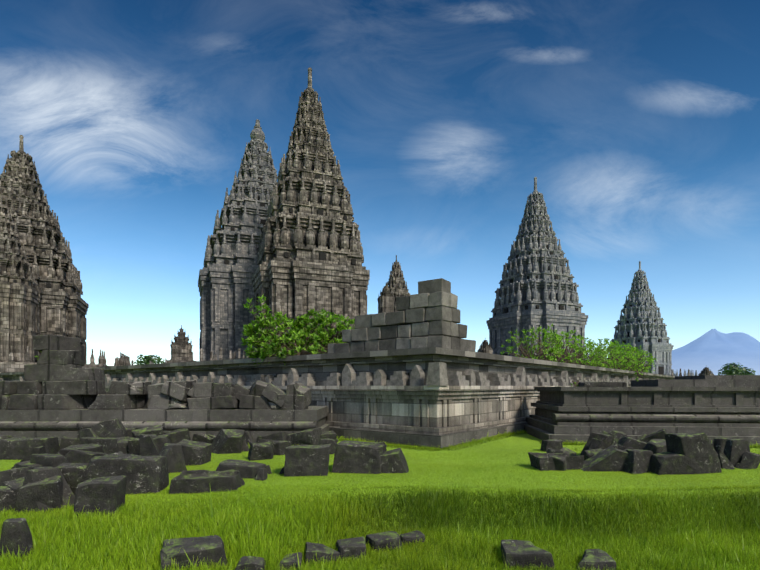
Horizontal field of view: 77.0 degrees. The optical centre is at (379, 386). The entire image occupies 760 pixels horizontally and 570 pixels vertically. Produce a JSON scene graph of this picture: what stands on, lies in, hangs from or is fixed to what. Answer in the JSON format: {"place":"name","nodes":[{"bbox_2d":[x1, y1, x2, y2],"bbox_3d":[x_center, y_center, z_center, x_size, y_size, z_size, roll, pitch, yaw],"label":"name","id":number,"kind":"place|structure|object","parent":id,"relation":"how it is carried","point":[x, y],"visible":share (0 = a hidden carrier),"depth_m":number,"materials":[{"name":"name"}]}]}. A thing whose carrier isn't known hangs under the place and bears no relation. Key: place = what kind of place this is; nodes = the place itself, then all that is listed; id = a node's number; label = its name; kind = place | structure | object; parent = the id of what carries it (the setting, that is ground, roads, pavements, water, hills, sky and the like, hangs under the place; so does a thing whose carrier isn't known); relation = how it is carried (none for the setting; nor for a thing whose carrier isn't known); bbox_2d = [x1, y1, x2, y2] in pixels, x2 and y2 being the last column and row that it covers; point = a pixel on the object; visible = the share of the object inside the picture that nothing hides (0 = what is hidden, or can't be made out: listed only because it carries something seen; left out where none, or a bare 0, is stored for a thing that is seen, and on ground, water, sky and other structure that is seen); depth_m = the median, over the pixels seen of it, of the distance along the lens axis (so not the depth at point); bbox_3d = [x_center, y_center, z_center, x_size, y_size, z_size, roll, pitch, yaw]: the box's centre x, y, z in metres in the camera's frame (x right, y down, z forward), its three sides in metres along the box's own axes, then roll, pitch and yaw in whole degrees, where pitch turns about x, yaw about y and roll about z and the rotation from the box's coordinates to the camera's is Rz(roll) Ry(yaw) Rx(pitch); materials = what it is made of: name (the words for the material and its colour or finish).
{"place":"outdoors","nodes":[
{"label":"outdoors","id":0,"kind":"place"},
{"bbox_2d":[149,119,277,363],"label":"temple","id":1,"kind":"structure","parent":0,"point":[226,273],"depth_m":75.72,"materials":[{"name":"black stone"}]},
{"bbox_2d":[0,430,759,569],"bbox_3d":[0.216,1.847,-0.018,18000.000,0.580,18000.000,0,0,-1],"label":"lawn","id":2,"kind":"structure","parent":0,"point":[527,441],"depth_m":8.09,"materials":[{"name":"green plant"}]},
{"bbox_2d":[0,135,130,372],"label":"temple","id":3,"kind":"structure","parent":2,"relation":"on","point":[41,292],"depth_m":48.27,"materials":[{"name":"stone"}]},
{"bbox_2d":[134,354,164,364],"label":"tree","id":4,"kind":"object","parent":2,"relation":"on","point":[151,358],"visible":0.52,"depth_m":147.23,"materials":[{"name":"green plant"}]},
{"bbox_2d":[0,335,328,444],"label":"ruined stone wall","id":5,"kind":"structure","parent":2,"relation":"on","point":[59,392],"depth_m":13.10,"materials":[{"name":"stone"}]},
{"bbox_2d":[167,325,193,362],"bbox_3d":[-18.510,-2.051,44.548,2.484,7.337,2.484,0,0,-22],"label":"shrine","id":6,"kind":"object","parent":2,"relation":"on","point":[181,348],"visible":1,"depth_m":43.81,"materials":[{"name":"stone"}]},
{"bbox_2d":[213,67,369,359],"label":"temple","id":7,"kind":"structure","parent":2,"relation":"on","point":[310,253],"depth_m":60.53,"materials":[{"name":"stone"}]},
{"bbox_2d":[0,347,674,447],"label":"terrace wall","id":8,"kind":"structure","parent":2,"relation":"on","point":[434,397],"depth_m":15.09,"materials":[{"name":"stone"}]},
{"bbox_2d":[34,294,642,408],"bbox_3d":[-0.713,-1.394,16.742,18.115,4.461,6.703,0,0,-1],"label":"shrub","id":9,"kind":"object","parent":8,"relation":"on","point":[304,327],"visible":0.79,"depth_m":17.93,"materials":[{"name":"green plant"}]},
{"bbox_2d":[328,278,475,352],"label":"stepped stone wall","id":10,"kind":"structure","parent":8,"relation":"on","point":[428,315],"depth_m":14.65,"materials":[{"name":"stone"}]},
{"bbox_2d":[115,347,689,375],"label":"balustrade pinnacles","id":11,"kind":"object","parent":8,"relation":"on","point":[220,355],"visible":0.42,"depth_m":51.48,"materials":[{"name":"stone"}]},
{"bbox_2d":[477,340,492,353],"bbox_3d":[9.963,-1.522,45.228,1.564,6.279,1.564,0,0,-22],"label":"shrine","id":12,"kind":"object","parent":8,"relation":"on","point":[484,347],"visible":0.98,"depth_m":44.91,"materials":[{"name":"stone"}]},
{"bbox_2d":[500,323,655,372],"bbox_3d":[16.569,-2.455,35.388,3.377,2.796,32.026,0,0,38],"label":"hedge shrub","id":13,"kind":"object","parent":8,"relation":"on","point":[598,356],"visible":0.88,"depth_m":29.05,"materials":[{"name":"green plant"}]},
{"bbox_2d":[0,419,759,569],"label":"rubble stones","id":14,"kind":"object","parent":2,"relation":"on","point":[105,466],"visible":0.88,"depth_m":8.38,"materials":[{"name":"grey stone"}]},
{"bbox_2d":[386,255,409,311],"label":"temple tower","id":15,"kind":"structure","parent":2,"relation":"on","point":[397,286],"depth_m":54.30,"materials":[{"name":"stone"}]},
{"bbox_2d":[377,285,393,312],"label":"temple","id":16,"kind":"structure","parent":15,"relation":"part of","point":[385,298],"depth_m":29.64,"materials":[{"name":"stone"}]},
{"bbox_2d":[486,177,587,360],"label":"temple","id":17,"kind":"structure","parent":2,"relation":"on","point":[537,288],"depth_m":71.99,"materials":[{"name":"black stone"}]},
{"bbox_2d":[524,375,759,444],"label":"stone wall","id":18,"kind":"structure","parent":2,"relation":"on","point":[712,407],"depth_m":13.62,"materials":[{"name":"stone"}]},
{"bbox_2d":[698,367,713,374],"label":"shrine","id":19,"kind":"object","parent":2,"relation":"on","point":[705,371],"visible":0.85,"depth_m":70.81,"materials":[{"name":"stone"}]},
{"bbox_2d":[672,329,759,375],"bbox_3d":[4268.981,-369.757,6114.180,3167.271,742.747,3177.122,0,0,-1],"label":"mountain","id":20,"kind":"structure","parent":2,"relation":"on","point":[714,350],"depth_m":5625.82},
{"bbox_2d":[718,363,744,374],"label":"tree","id":21,"kind":"object","parent":2,"relation":"on","point":[734,369],"visible":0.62,"depth_m":120.08,"materials":[{"name":"green plant"}]},
{"bbox_2d":[739,367,755,374],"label":"tree","id":22,"kind":"object","parent":2,"relation":"on","point":[749,372],"visible":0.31,"depth_m":137.02,"materials":[{"name":"green plant"}]},
{"bbox_2d":[0,0,759,365],"label":"sky","id":23,"kind":"structure","parent":0,"point":[636,123],"materials":[{"name":"blue"}]},
{"bbox_2d":[608,261,697,375],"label":"temple","id":24,"kind":"structure","parent":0,"point":[641,323],"depth_m":108.29,"materials":[{"name":"black stone"}]}
]}

